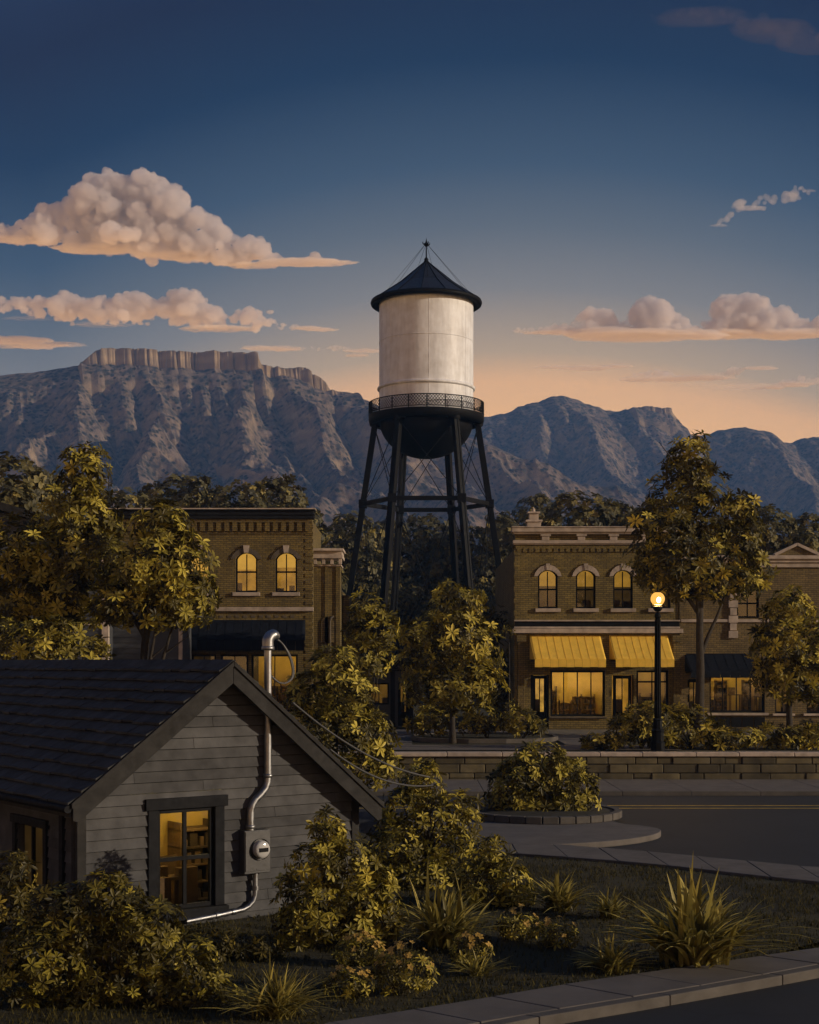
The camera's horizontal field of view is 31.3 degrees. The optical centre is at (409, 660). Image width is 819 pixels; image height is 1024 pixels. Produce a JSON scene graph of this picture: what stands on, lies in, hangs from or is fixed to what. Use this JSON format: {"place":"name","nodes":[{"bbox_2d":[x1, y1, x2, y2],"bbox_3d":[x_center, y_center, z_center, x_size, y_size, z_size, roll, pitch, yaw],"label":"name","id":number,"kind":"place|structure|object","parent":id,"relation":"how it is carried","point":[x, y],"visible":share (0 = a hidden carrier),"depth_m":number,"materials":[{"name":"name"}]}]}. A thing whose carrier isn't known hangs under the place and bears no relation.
{"place":"outdoors","nodes":[
{"label":"outdoors","id":0,"kind":"place"},
{"bbox_2d":[342,657,413,726],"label":"shed building","id":1,"kind":"structure","parent":0,"point":[388,701],"depth_m":66.00,"materials":[{"name":"stone"}]},
{"bbox_2d":[371,683,388,704],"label":"window","id":2,"kind":"structure","parent":1,"relation":"in","point":[383,698],"depth_m":67.04,"materials":[{"name":"glass"}]},
{"bbox_2d":[398,683,408,725],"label":"door","id":3,"kind":"structure","parent":1,"relation":"in","point":[403,710],"depth_m":66.24,"materials":[{"name":"paint"}]},
{"bbox_2d":[0,348,817,576],"bbox_3d":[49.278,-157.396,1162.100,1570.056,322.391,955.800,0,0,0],"label":"mesa","id":4,"kind":"structure","parent":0,"point":[143,416],"depth_m":1401.01,"materials":[{"name":"grey stone"}]},
{"bbox_2d":[0,843,818,1023],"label":"lawn","id":5,"kind":"structure","parent":0,"point":[325,960],"depth_m":19.65,"materials":[{"name":"green plant"}]},
{"bbox_2d":[0,848,58,973],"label":"shrub","id":6,"kind":"object","parent":5,"relation":"on","point":[19,899],"visible":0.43,"depth_m":18.25,"materials":[{"name":"green plant"}]},
{"bbox_2d":[0,868,246,1012],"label":"shrub","id":7,"kind":"object","parent":5,"relation":"on","point":[83,946],"visible":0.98,"depth_m":16.41,"materials":[{"name":"green plant"}]},
{"bbox_2d":[188,927,289,962],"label":"shrub","id":8,"kind":"object","parent":5,"relation":"on","point":[241,949],"visible":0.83,"depth_m":19.09,"materials":[{"name":"green plant"}]},
{"bbox_2d":[218,949,341,1021],"bbox_3d":[-1.505,3.543,16.063,1.684,0.765,1.657,0,0,0],"label":"grass tuft","id":9,"kind":"object","parent":5,"relation":"on","point":[279,1000],"visible":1,"depth_m":15.99,"materials":[{"name":"green plant"}]},
{"bbox_2d":[268,803,408,952],"bbox_3d":[-0.966,2.960,19.980,1.929,2.017,1.214,0,0,0],"label":"shrub","id":10,"kind":"object","parent":5,"relation":"on","point":[352,905],"visible":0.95,"depth_m":19.75,"materials":[{"name":"green plant"}]},
{"bbox_2d":[319,964,374,998],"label":"flower clump","id":11,"kind":"object","parent":5,"relation":"on","point":[354,988],"visible":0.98,"depth_m":16.97,"materials":[{"name":"green plant"}]},
{"bbox_2d":[331,928,386,966],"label":"flower clump","id":12,"kind":"object","parent":5,"relation":"on","point":[359,952],"visible":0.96,"depth_m":18.75,"materials":[{"name":"green plant"}]},
{"bbox_2d":[368,940,439,996],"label":"flower clump","id":13,"kind":"object","parent":5,"relation":"on","point":[405,966],"visible":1,"depth_m":17.08,"materials":[{"name":"green plant"}]},
{"bbox_2d":[363,757,487,890],"bbox_3d":[0.259,2.853,25.509,2.271,2.353,1.621,0,0,0],"label":"shrub","id":14,"kind":"object","parent":5,"relation":"on","point":[417,861],"visible":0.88,"depth_m":25.26,"materials":[{"name":"green plant"}]},
{"bbox_2d":[375,862,516,949],"bbox_3d":[0.460,3.328,20.074,2.176,1.194,2.005,0,0,0],"label":"grass tuft","id":15,"kind":"object","parent":5,"relation":"on","point":[444,926],"visible":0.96,"depth_m":19.95,"materials":[{"name":"green plant"}]},
{"bbox_2d":[448,931,494,969],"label":"flower clump","id":16,"kind":"object","parent":5,"relation":"on","point":[472,942],"visible":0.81,"depth_m":18.56,"materials":[{"name":"green plant"}]},
{"bbox_2d":[443,946,514,976],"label":"grass tuft","id":17,"kind":"object","parent":5,"relation":"on","point":[482,970],"visible":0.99,"depth_m":18.18,"materials":[{"name":"green plant"}]},
{"bbox_2d":[441,833,537,908],"bbox_3d":[1.304,3.413,23.454,1.585,1.251,1.329,0,0,0],"label":"shrub","id":18,"kind":"object","parent":5,"relation":"on","point":[487,874],"visible":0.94,"depth_m":23.25,"materials":[{"name":"green plant"}]},
{"bbox_2d":[493,903,544,941],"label":"flower clump","id":19,"kind":"object","parent":5,"relation":"on","point":[504,931],"visible":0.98,"depth_m":20.39,"materials":[{"name":"green plant"}]},
{"bbox_2d":[505,869,598,912],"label":"grass tuft","id":20,"kind":"object","parent":5,"relation":"on","point":[560,898],"visible":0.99,"depth_m":22.82,"materials":[{"name":"green plant"}]},
{"bbox_2d":[530,916,580,950],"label":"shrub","id":21,"kind":"object","parent":5,"relation":"on","point":[549,937],"visible":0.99,"depth_m":19.86,"materials":[{"name":"green plant"}]},
{"bbox_2d":[565,927,660,975],"bbox_3d":[2.548,3.645,18.440,1.268,0.559,1.228,0,0,0],"label":"grass tuft","id":22,"kind":"object","parent":5,"relation":"on","point":[613,959],"visible":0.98,"depth_m":18.33,"materials":[{"name":"green plant"}]},
{"bbox_2d":[584,883,650,919],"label":"grass tuft","id":23,"kind":"object","parent":5,"relation":"on","point":[612,907],"visible":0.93,"depth_m":22.17,"materials":[{"name":"green plant"}]},
{"bbox_2d":[588,857,818,967],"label":"grass tuft","id":24,"kind":"object","parent":5,"relation":"on","point":[694,934],"visible":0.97,"depth_m":18.62,"materials":[{"name":"green plant"}]},
{"bbox_2d":[0,0,818,442],"label":"sky","id":25,"kind":"structure","parent":0,"point":[626,191],"materials":[{"name":"blue"}]},
{"bbox_2d":[355,735,603,744],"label":"footpath","id":26,"kind":"structure","parent":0,"point":[564,739],"depth_m":55.65,"materials":[{"name":"concrete"}]},
{"bbox_2d":[415,733,552,738],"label":"curb","id":27,"kind":"structure","parent":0,"point":[491,736],"depth_m":56.01,"materials":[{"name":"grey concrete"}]},
{"bbox_2d":[401,702,457,736],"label":"shrub","id":28,"kind":"object","parent":27,"relation":"on","point":[416,724],"visible":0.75,"depth_m":55.59,"materials":[{"name":"green plant"}]},
{"bbox_2d":[455,705,503,737],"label":"shrub","id":29,"kind":"object","parent":27,"relation":"on","point":[490,723],"visible":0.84,"depth_m":54.96,"materials":[{"name":"green plant"}]},
{"bbox_2d":[495,706,547,738],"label":"shrub","id":30,"kind":"object","parent":27,"relation":"on","point":[535,725],"visible":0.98,"depth_m":54.49,"materials":[{"name":"green plant"}]},
{"bbox_2d":[338,745,680,749],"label":"terrace pavement","id":31,"kind":"structure","parent":0,"point":[472,747],"depth_m":50.58,"materials":[{"name":"concrete"}]},
{"bbox_2d":[378,806,660,847],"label":"pavement","id":32,"kind":"structure","parent":0,"point":[606,834],"depth_m":32.69,"materials":[{"name":"concrete"}]},
{"bbox_2d":[469,804,621,823],"bbox_3d":[3.336,3.768,36.400,3.896,0.190,3.881,0,0,0],"label":"round planter","id":33,"kind":"object","parent":32,"relation":"on","point":[606,813],"visible":0.6,"depth_m":35.07,"materials":[{"name":"stone"}]},
{"bbox_2d":[480,738,602,811],"bbox_3d":[3.281,2.895,36.562,3.088,1.945,2.050,0,0,0],"label":"shrub","id":34,"kind":"object","parent":33,"relation":"in","point":[529,790],"visible":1,"depth_m":35.93,"materials":[{"name":"green plant"}]},
{"bbox_2d":[307,729,813,735],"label":"pavement","id":35,"kind":"structure","parent":0,"point":[550,731],"depth_m":61.01,"materials":[{"name":"concrete"}]},
{"bbox_2d":[325,948,818,1023],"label":"pavement","id":36,"kind":"structure","parent":0,"point":[491,1009],"depth_m":17.03,"materials":[{"name":"concrete"}]},
{"bbox_2d":[332,679,818,846],"bbox_3d":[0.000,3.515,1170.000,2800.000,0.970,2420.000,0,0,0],"label":"ground","id":37,"kind":"structure","parent":0,"point":[698,749],"depth_m":49.93,"materials":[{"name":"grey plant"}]},
{"bbox_2d":[0,451,61,518],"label":"background tree","id":38,"kind":"object","parent":37,"relation":"on","point":[26,494],"visible":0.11,"depth_m":60.97,"materials":[{"name":"green plant"}]},
{"bbox_2d":[0,614,116,659],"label":"bush","id":39,"kind":"object","parent":37,"relation":"on","point":[66,648],"visible":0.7,"depth_m":33.07,"materials":[{"name":"green plant"}]},
{"bbox_2d":[0,502,128,659],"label":"clapboard house","id":40,"kind":"structure","parent":37,"relation":"on","point":[107,631],"depth_m":57.98,"materials":[{"name":"wood"}]},
{"bbox_2d":[0,441,134,657],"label":"tree","id":41,"kind":"object","parent":37,"relation":"on","point":[40,578],"visible":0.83,"depth_m":36.88,"materials":[{"name":"green plant"}]},
{"bbox_2d":[100,487,153,531],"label":"background tree","id":42,"kind":"object","parent":37,"relation":"on","point":[139,500],"visible":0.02,"depth_m":94.32,"materials":[{"name":"green plant"}]},
{"bbox_2d":[113,604,191,659],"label":"shed building","id":43,"kind":"structure","parent":37,"relation":"on","point":[126,645],"depth_m":58.99,"materials":[{"name":"wood"}]},
{"bbox_2d":[89,498,222,659],"bbox_3d":[-6.191,0.042,35.379,3.332,8.034,2.470,0,0,0],"label":"tree","id":44,"kind":"object","parent":37,"relation":"on","point":[157,599],"visible":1,"depth_m":35.01,"materials":[{"name":"green plant"}]},
{"bbox_2d":[134,473,212,507],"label":"background tree","id":45,"kind":"object","parent":37,"relation":"on","point":[183,493],"visible":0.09,"depth_m":103.98,"materials":[{"name":"green plant"}]},
{"bbox_2d":[0,629,384,933],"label":"grey house","id":46,"kind":"structure","parent":37,"relation":"on","point":[186,784],"depth_m":22.21,"materials":[{"name":"grey wood"}]},
{"bbox_2d":[10,813,49,903],"bbox_3d":[-5.741,2.960,22.280,0.420,1.220,1.810,0,0,-37],"label":"window","id":47,"kind":"structure","parent":46,"relation":"in","point":[36,829],"depth_m":22.20,"materials":[{"name":"black glass"}]},
{"bbox_2d":[144,794,228,922],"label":"window","id":48,"kind":"structure","parent":46,"relation":"in","point":[186,837],"depth_m":22.00,"materials":[{"name":"glass"}]},
{"bbox_2d":[292,702,437,778],"bbox_3d":[-0.657,1.349,24.048,0.032,1.438,3.715,0,0,38],"label":"service wire","id":49,"kind":"object","parent":46,"relation":"attached to","point":[325,728],"visible":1,"depth_m":23.81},
{"bbox_2d":[329,748,436,786],"bbox_3d":[-0.380,1.776,24.247,0.032,0.797,3.060,0,0,35],"label":"service wire","id":50,"kind":"object","parent":46,"relation":"attached to","point":[345,760],"visible":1,"depth_m":24.06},
{"bbox_2d":[105,508,320,728],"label":"shop building","id":51,"kind":"structure","parent":37,"relation":"on","point":[265,578],"depth_m":63.00,"materials":[{"name":"brown brick"}]},
{"bbox_2d":[221,654,258,681],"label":"display window","id":52,"kind":"structure","parent":51,"relation":"in","point":[242,659],"depth_m":64.44,"materials":[{"name":"glass"}]},
{"bbox_2d":[231,545,260,595],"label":"window","id":53,"kind":"structure","parent":51,"relation":"in","point":[246,563],"depth_m":63.26,"materials":[{"name":"glass"}]},
{"bbox_2d":[251,654,297,711],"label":"display window","id":54,"kind":"structure","parent":51,"relation":"in","point":[281,666],"depth_m":65.04,"materials":[{"name":"glass"}]},
{"bbox_2d":[271,545,300,595],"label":"window","id":55,"kind":"structure","parent":51,"relation":"in","point":[285,563],"depth_m":63.26,"materials":[{"name":"glass"}]},
{"bbox_2d":[195,479,269,507],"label":"background tree","id":56,"kind":"object","parent":37,"relation":"on","point":[256,493],"visible":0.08,"depth_m":99.55,"materials":[{"name":"green plant"}]},
{"bbox_2d":[248,474,342,581],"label":"background tree","id":57,"kind":"object","parent":37,"relation":"on","point":[281,489],"visible":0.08,"depth_m":103.23,"materials":[{"name":"green plant"}]},
{"bbox_2d":[267,502,336,563],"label":"background tree","id":58,"kind":"object","parent":37,"relation":"on","point":[324,540],"visible":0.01,"depth_m":98.03,"materials":[{"name":"green plant"}]},
{"bbox_2d":[313,548,351,727],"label":"annex building","id":59,"kind":"structure","parent":37,"relation":"on","point":[331,600],"depth_m":63.90,"materials":[{"name":"brown brick"}]},
{"bbox_2d":[306,507,376,653],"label":"background tree","id":60,"kind":"object","parent":37,"relation":"on","point":[347,548],"visible":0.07,"depth_m":129.33,"materials":[{"name":"green plant"}]},
{"bbox_2d":[280,644,405,791],"bbox_3d":[-1.754,1.784,36.424,3.187,4.454,2.410,0,0,14],"label":"bush","id":61,"kind":"object","parent":37,"relation":"on","point":[325,706],"visible":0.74,"depth_m":36.15,"materials":[{"name":"green plant"}]},
{"bbox_2d":[327,510,399,654],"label":"background tree","id":62,"kind":"object","parent":37,"relation":"on","point":[361,568],"visible":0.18,"depth_m":137.44,"materials":[{"name":"green plant"}]},
{"bbox_2d":[340,589,403,725],"bbox_3d":[-1.546,0.020,60.662,2.810,5.968,2.583,0,0,0],"label":"tree","id":63,"kind":"object","parent":37,"relation":"on","point":[365,638],"visible":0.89,"depth_m":60.35,"materials":[{"name":"green plant"}]},
{"bbox_2d":[353,575,402,656],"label":"background tree","id":64,"kind":"object","parent":37,"relation":"on","point":[377,582],"visible":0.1,"depth_m":136.20,"materials":[{"name":"green plant"}]},
{"bbox_2d":[356,516,431,660],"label":"background tree","id":65,"kind":"object","parent":37,"relation":"on","point":[406,550],"visible":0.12,"depth_m":147.94,"materials":[{"name":"green plant"}]},
{"bbox_2d":[386,584,446,685],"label":"background tree","id":66,"kind":"object","parent":37,"relation":"on","point":[403,597],"visible":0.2,"depth_m":137.12,"materials":[{"name":"green plant"}]},
{"bbox_2d":[346,239,500,698],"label":"water tower","id":67,"kind":"structure","parent":37,"relation":"on","point":[426,309],"depth_m":121.75,"materials":[{"name":"white metal"}]},
{"bbox_2d":[399,513,473,676],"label":"background tree","id":68,"kind":"object","parent":37,"relation":"on","point":[423,536],"visible":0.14,"depth_m":150.46,"materials":[{"name":"green plant"}]},
{"bbox_2d":[394,577,510,742],"bbox_3d":[1.520,-0.031,53.092,4.224,6.067,3.352,0,0,0],"label":"tree","id":69,"kind":"object","parent":37,"relation":"on","point":[452,693],"visible":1,"depth_m":52.61,"materials":[{"name":"green plant"}]},
{"bbox_2d":[416,525,506,688],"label":"background tree","id":70,"kind":"object","parent":37,"relation":"on","point":[434,576],"visible":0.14,"depth_m":147.12,"materials":[{"name":"green plant"}]},
{"bbox_2d":[443,584,495,682],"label":"background tree","id":71,"kind":"object","parent":37,"relation":"on","point":[491,588],"visible":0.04,"depth_m":137.53,"materials":[{"name":"green plant"}]},
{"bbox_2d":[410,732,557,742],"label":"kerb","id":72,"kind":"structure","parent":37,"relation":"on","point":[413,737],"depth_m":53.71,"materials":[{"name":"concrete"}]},
{"bbox_2d":[460,510,519,595],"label":"background tree","id":73,"kind":"object","parent":37,"relation":"on","point":[502,521],"visible":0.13,"depth_m":144.61,"materials":[{"name":"green plant"}]},
{"bbox_2d":[480,604,510,716],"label":"bush","id":74,"kind":"object","parent":37,"relation":"on","point":[499,626],"visible":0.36,"depth_m":65.78,"materials":[{"name":"green plant"}]},
{"bbox_2d":[497,624,521,730],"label":"vine","id":75,"kind":"object","parent":37,"relation":"on","point":[509,705],"visible":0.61,"depth_m":61.48,"materials":[{"name":"green plant"}]},
{"bbox_2d":[501,493,564,555],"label":"background tree","id":76,"kind":"object","parent":37,"relation":"on","point":[537,502],"visible":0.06,"depth_m":150.04,"materials":[{"name":"green plant"}]},
{"bbox_2d":[485,490,624,646],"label":"background tree","id":77,"kind":"object","parent":37,"relation":"on","point":[604,510],"visible":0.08,"depth_m":102.96,"materials":[{"name":"green plant"}]},
{"bbox_2d":[338,751,818,779],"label":"retaining wall","id":78,"kind":"structure","parent":37,"relation":"on","point":[666,765],"depth_m":47.59,"materials":[{"name":"stone"}]},
{"bbox_2d":[374,791,818,795],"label":"kerb","id":79,"kind":"structure","parent":37,"relation":"on","point":[695,793],"depth_m":43.24,"materials":[{"name":"concrete"}]},
{"bbox_2d":[578,730,629,750],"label":"shrub","id":80,"kind":"object","parent":37,"relation":"on","point":[597,743],"visible":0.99,"depth_m":49.43,"materials":[{"name":"green plant"}]},
{"bbox_2d":[591,498,635,525],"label":"background tree","id":81,"kind":"object","parent":37,"relation":"on","point":[627,508],"visible":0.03,"depth_m":105.15,"materials":[{"name":"green plant"}]},
{"bbox_2d":[605,700,686,748],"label":"shrub","id":82,"kind":"object","parent":37,"relation":"on","point":[639,729],"visible":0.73,"depth_m":49.62,"materials":[{"name":"green plant"}]},
{"bbox_2d":[482,964,818,1023],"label":"kerb","id":83,"kind":"structure","parent":37,"relation":"on","point":[627,1005],"depth_m":16.90,"materials":[{"name":"concrete"}]},
{"bbox_2d":[650,587,664,750],"bbox_3d":[8.293,0.261,48.781,0.466,5.478,0.466,0,0,45],"label":"street lamp","id":84,"kind":"object","parent":37,"relation":"on","point":[657,597],"visible":1,"depth_m":48.69,"materials":[{"name":"black metal"}]},
{"bbox_2d":[649,701,731,749],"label":"shrub","id":85,"kind":"object","parent":37,"relation":"on","point":[695,735],"visible":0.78,"depth_m":49.94,"materials":[{"name":"green plant"}]},
{"bbox_2d":[619,429,781,740],"bbox_3d":[10.863,-2.714,54.138,6.100,11.545,3.239,0,0,0],"label":"tree","id":86,"kind":"object","parent":37,"relation":"on","point":[699,572],"visible":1,"depth_m":53.57,"materials":[{"name":"green plant"}]},
{"bbox_2d":[701,724,765,750],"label":"shrub","id":87,"kind":"object","parent":37,"relation":"on","point":[734,734],"visible":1,"depth_m":49.51,"materials":[{"name":"green plant"}]},
{"bbox_2d":[718,503,818,554],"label":"background tree","id":88,"kind":"object","parent":37,"relation":"on","point":[776,543],"visible":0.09,"depth_m":94.67,"materials":[{"name":"green plant"}]},
{"bbox_2d":[748,721,811,749],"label":"shrub","id":89,"kind":"object","parent":37,"relation":"on","point":[779,736],"visible":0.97,"depth_m":49.78,"materials":[{"name":"green plant"}]},
{"bbox_2d":[744,584,818,740],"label":"tree","id":90,"kind":"object","parent":37,"relation":"on","point":[786,676],"visible":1,"depth_m":54.96,"materials":[{"name":"green plant"}]},
{"bbox_2d":[784,512,818,546],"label":"background tree","id":91,"kind":"object","parent":37,"relation":"on","point":[802,521],"visible":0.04,"depth_m":97.62,"materials":[{"name":"green plant"}]},
{"bbox_2d":[790,718,818,749],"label":"shrub","id":92,"kind":"object","parent":37,"relation":"on","point":[808,731],"visible":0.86,"depth_m":49.54,"materials":[{"name":"green plant"}]},
{"bbox_2d":[359,796,818,866],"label":"road","id":93,"kind":"structure","parent":0,"point":[788,835],"depth_m":35.66,"materials":[{"name":"grey asphalt"}]},
{"bbox_2d":[496,507,682,728],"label":"shop building","id":94,"kind":"structure","parent":0,"point":[579,617],"depth_m":63.00,"materials":[{"name":"brick"}]},
{"bbox_2d":[533,675,545,720],"bbox_3d":[5.638,1.790,63.619,0.830,2.320,0.862,0,0,0],"label":"door","id":95,"kind":"structure","parent":94,"relation":"in","point":[539,681],"depth_m":63.29,"materials":[{"name":"paint"}]},
{"bbox_2d":[534,563,560,611],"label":"window","id":96,"kind":"structure","parent":94,"relation":"in","point":[547,580],"depth_m":63.26,"materials":[{"name":"glass"}]},
{"bbox_2d":[551,670,603,715],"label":"display window","id":97,"kind":"structure","parent":94,"relation":"in","point":[573,692],"depth_m":65.34,"materials":[{"name":"glass"}]},
{"bbox_2d":[572,563,598,611],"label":"window","id":98,"kind":"structure","parent":94,"relation":"in","point":[585,580],"depth_m":63.26,"materials":[{"name":"glass"}]},
{"bbox_2d":[612,675,630,728],"bbox_3d":[9.214,1.790,63.619,0.987,2.320,0.862,0,0,0],"label":"door","id":99,"kind":"structure","parent":94,"relation":"in","point":[621,684],"depth_m":63.64,"materials":[{"name":"paint"}]},
{"bbox_2d":[610,563,635,611],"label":"window","id":100,"kind":"structure","parent":94,"relation":"in","point":[622,582],"depth_m":63.26,"materials":[{"name":"glass"}]},
{"bbox_2d":[631,670,667,715],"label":"display window","id":101,"kind":"structure","parent":94,"relation":"in","point":[645,678],"depth_m":64.95,"materials":[{"name":"glass"}]},
{"bbox_2d":[365,779,818,791],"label":"pavement","id":102,"kind":"structure","parent":0,"point":[693,784],"depth_m":45.25,"materials":[{"name":"concrete"}]},
{"bbox_2d":[438,837,818,884],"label":"pavement","id":103,"kind":"structure","parent":0,"point":[792,873],"depth_m":28.32,"materials":[{"name":"concrete"}]},
{"bbox_2d":[468,396,818,525],"bbox_3d":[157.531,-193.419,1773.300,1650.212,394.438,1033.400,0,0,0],"label":"mountain","id":104,"kind":"structure","parent":0,"point":[578,441],"depth_m":2053.11,"materials":[{"name":"grey stone"}]},
{"bbox_2d":[566,978,818,1023],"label":"road","id":105,"kind":"structure","parent":0,"point":[795,1003],"depth_m":16.69,"materials":[{"name":"grey asphalt"}]},
{"bbox_2d":[679,543,818,728],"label":"shop building","id":106,"kind":"structure","parent":0,"point":[732,698],"depth_m":63.00,"materials":[{"name":"beige brick"}]},
{"bbox_2d":[688,679,695,728],"bbox_3d":[12.316,1.869,63.619,0.830,2.162,0.862,0,0,0],"label":"door","id":107,"kind":"structure","parent":106,"relation":"in","point":[691,682],"depth_m":63.29,"materials":[{"name":"paint"}]},
{"bbox_2d":[710,673,763,712],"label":"display window","id":108,"kind":"structure","parent":106,"relation":"in","point":[727,695],"depth_m":64.61,"materials":[{"name":"glass"}]},
{"bbox_2d":[737,590,757,617],"bbox_3d":[14.616,-2.489,63.585,1.545,1.660,0.910,0,0,0],"label":"window","id":109,"kind":"structure","parent":106,"relation":"in","point":[748,609],"depth_m":64.05,"materials":[{"name":"glass"}]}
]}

